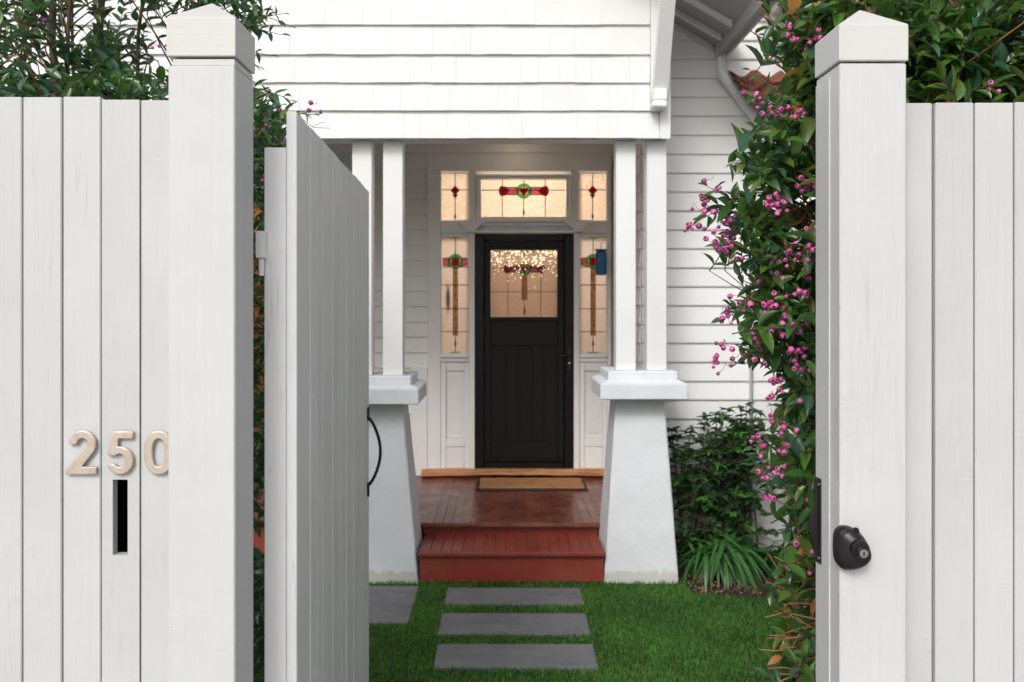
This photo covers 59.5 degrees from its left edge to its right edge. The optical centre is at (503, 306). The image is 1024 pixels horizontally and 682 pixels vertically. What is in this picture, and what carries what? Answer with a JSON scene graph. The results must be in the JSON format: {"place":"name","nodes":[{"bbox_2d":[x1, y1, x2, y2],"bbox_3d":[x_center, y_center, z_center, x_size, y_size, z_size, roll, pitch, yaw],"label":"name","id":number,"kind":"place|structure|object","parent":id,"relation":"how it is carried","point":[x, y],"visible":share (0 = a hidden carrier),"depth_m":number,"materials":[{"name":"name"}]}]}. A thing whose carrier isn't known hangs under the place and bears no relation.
{"place":"outdoors","nodes":[
{"label":"outdoors","id":0,"kind":"place"},
{"bbox_2d":[253,553,815,681],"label":"lawn","id":1,"kind":"structure","parent":0,"point":[680,576],"depth_m":4.59,"materials":[{"name":"green plant"}]},
{"bbox_2d":[0,0,324,681],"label":"tall shrub","id":2,"kind":"object","parent":1,"relation":"on","point":[105,73],"visible":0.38,"depth_m":2.73,"materials":[{"name":"green plant"}]},
{"bbox_2d":[369,586,418,625],"bbox_3d":[-0.911,1.719,5.105,0.802,0.062,0.633,0,0,0],"label":"paver","id":3,"kind":"object","parent":1,"relation":"on","point":[392,604],"visible":0.18,"depth_m":5.10,"materials":[{"name":"grey concrete"}]},
{"bbox_2d":[0,0,1023,583],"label":"house","id":4,"kind":"structure","parent":1,"relation":"on","point":[512,166],"depth_m":5.86,"materials":[{"name":"paint"}]},
{"bbox_2d":[441,173,468,220],"bbox_3d":[-0.413,-0.931,7.607,0.241,0.409,0.023,0,0,0],"label":"leadlight window","id":5,"kind":"structure","parent":4,"relation":"in","point":[454,186],"depth_m":7.62,"materials":[{"name":"beige glass"}]},
{"bbox_2d":[441,237,468,353],"bbox_3d":[-0.413,-0.098,7.607,0.241,0.989,0.023,0,0,0],"label":"leadlight window","id":6,"kind":"structure","parent":4,"relation":"in","point":[454,250],"depth_m":7.62,"materials":[{"name":"beige glass"}]},
{"bbox_2d":[477,174,570,218],"bbox_3d":[0.168,-0.920,7.593,0.793,0.396,0.075,0,0,0],"label":"transom window","id":7,"kind":"structure","parent":4,"relation":"in","point":[499,196],"depth_m":7.62,"materials":[{"name":"glass"}]},
{"bbox_2d":[475,234,573,467],"bbox_3d":[0.174,0.380,7.572,0.833,1.987,0.140,0,0,0],"label":"front door","id":8,"kind":"structure","parent":4,"relation":"in","point":[524,366],"depth_m":7.59,"materials":[{"name":"wood"}]},
{"bbox_2d":[476,478,587,490],"bbox_3d":[0.220,1.416,7.170,0.870,0.024,0.430,0,0,0],"label":"doormat","id":9,"kind":"object","parent":4,"relation":"on","point":[531,484],"visible":1,"depth_m":7.08,"materials":[{"name":"fabric"}]},
{"bbox_2d":[579,173,606,220],"bbox_3d":[0.756,-0.931,7.607,0.238,0.409,0.023,0,0,0],"label":"leadlight window","id":10,"kind":"structure","parent":4,"relation":"in","point":[592,186],"depth_m":7.62,"materials":[{"name":"beige glass"}]},
{"bbox_2d":[579,237,606,353],"bbox_3d":[0.757,-0.098,7.607,0.237,0.989,0.023,0,0,0],"label":"leadlight window","id":11,"kind":"structure","parent":4,"relation":"in","point":[592,287],"depth_m":7.62,"materials":[{"name":"beige glass"}]},
{"bbox_2d":[595,241,606,274],"bbox_3d":[0.813,-0.410,7.490,0.098,0.292,0.068,0,0,0],"label":"blue box","id":12,"kind":"object","parent":4,"relation":"hanging from","point":[600,261],"visible":1,"depth_m":7.46,"materials":[{"name":"plastic"}]},
{"bbox_2d":[437,613,590,636],"bbox_3d":[0.056,1.719,4.780,0.795,0.062,0.322,0,0,0],"label":"paver","id":13,"kind":"object","parent":1,"relation":"on","point":[552,624],"visible":0.72,"depth_m":4.76,"materials":[{"name":"grey concrete"}]},
{"bbox_2d":[445,588,584,606],"bbox_3d":[0.060,1.719,5.235,0.799,0.062,0.303,0,0,0],"label":"paver","id":14,"kind":"object","parent":1,"relation":"on","point":[515,596],"visible":0.72,"depth_m":5.22,"materials":[{"name":"grey concrete"}]},
{"bbox_2d":[433,644,598,670],"bbox_3d":[0.058,1.719,4.339,0.779,0.062,0.302,0,0,0],"label":"paver","id":15,"kind":"object","parent":1,"relation":"on","point":[508,656],"visible":0.78,"depth_m":4.32,"materials":[{"name":"grey concrete"}]},
{"bbox_2d":[678,557,813,596],"bbox_3d":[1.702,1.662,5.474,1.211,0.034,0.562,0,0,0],"label":"bark mulch","id":16,"kind":"object","parent":1,"relation":"on","point":[713,585],"visible":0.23,"depth_m":5.33,"materials":[{"name":"brown wood"}]},
{"bbox_2d":[667,402,778,567],"bbox_3d":[1.356,1.165,5.880,0.945,1.072,0.535,0,0,0],"label":"garden shrub","id":17,"kind":"object","parent":16,"relation":"on","point":[732,498],"visible":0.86,"depth_m":5.87,"materials":[{"name":"green plant"}]},
{"bbox_2d":[676,532,785,594],"bbox_3d":[1.414,1.618,5.678,0.885,0.379,0.888,0,0,0],"label":"strap leaf plant","id":18,"kind":"object","parent":16,"relation":"on","point":[723,558],"visible":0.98,"depth_m":5.49,"materials":[{"name":"green plant"}]},
{"bbox_2d":[740,377,806,538],"bbox_3d":[2.160,1.053,5.910,1.141,1.295,0.475,0,0,0],"label":"garden shrub","id":19,"kind":"object","parent":16,"relation":"on","point":[786,529],"visible":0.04,"depth_m":5.94,"materials":[{"name":"green plant"}]},
{"bbox_2d":[748,532,799,583],"bbox_3d":[1.873,1.613,5.617,0.833,0.421,0.785,0,0,-18],"label":"shrub","id":20,"kind":"object","parent":16,"relation":"on","point":[786,539],"visible":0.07,"depth_m":5.63,"materials":[{"name":"green plant"}]},
{"bbox_2d":[683,0,1023,681],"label":"berry shrub","id":21,"kind":"object","parent":1,"relation":"on","point":[945,57],"visible":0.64,"depth_m":2.33,"materials":[{"name":"green plant"}]},
{"label":"footpath","id":22,"kind":"structure","parent":0,"visible":0},
{"bbox_2d":[0,97,168,681],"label":"fence","id":23,"kind":"object","parent":22,"relation":"on","point":[84,389],"visible":0.91,"depth_m":2.07,"materials":[{"name":"paint"}]},
{"bbox_2d":[166,3,254,681],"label":"gate post","id":24,"kind":"object","parent":22,"relation":"on","point":[210,50],"visible":1,"depth_m":2.00,"materials":[{"name":"paint"}]},
{"bbox_2d":[256,111,381,681],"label":"gate","id":25,"kind":"structure","parent":24,"relation":"attached to","point":[312,247],"depth_m":2.44,"materials":[{"name":"paint"}]},
{"bbox_2d":[808,10,907,681],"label":"gate post","id":26,"kind":"object","parent":22,"relation":"on","point":[857,523],"visible":1,"depth_m":2.00,"materials":[{"name":"paint"}]},
{"bbox_2d":[906,102,1023,681],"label":"fence","id":27,"kind":"object","parent":22,"relation":"on","point":[964,392],"visible":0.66,"depth_m":2.07,"materials":[{"name":"paint"}]}
]}

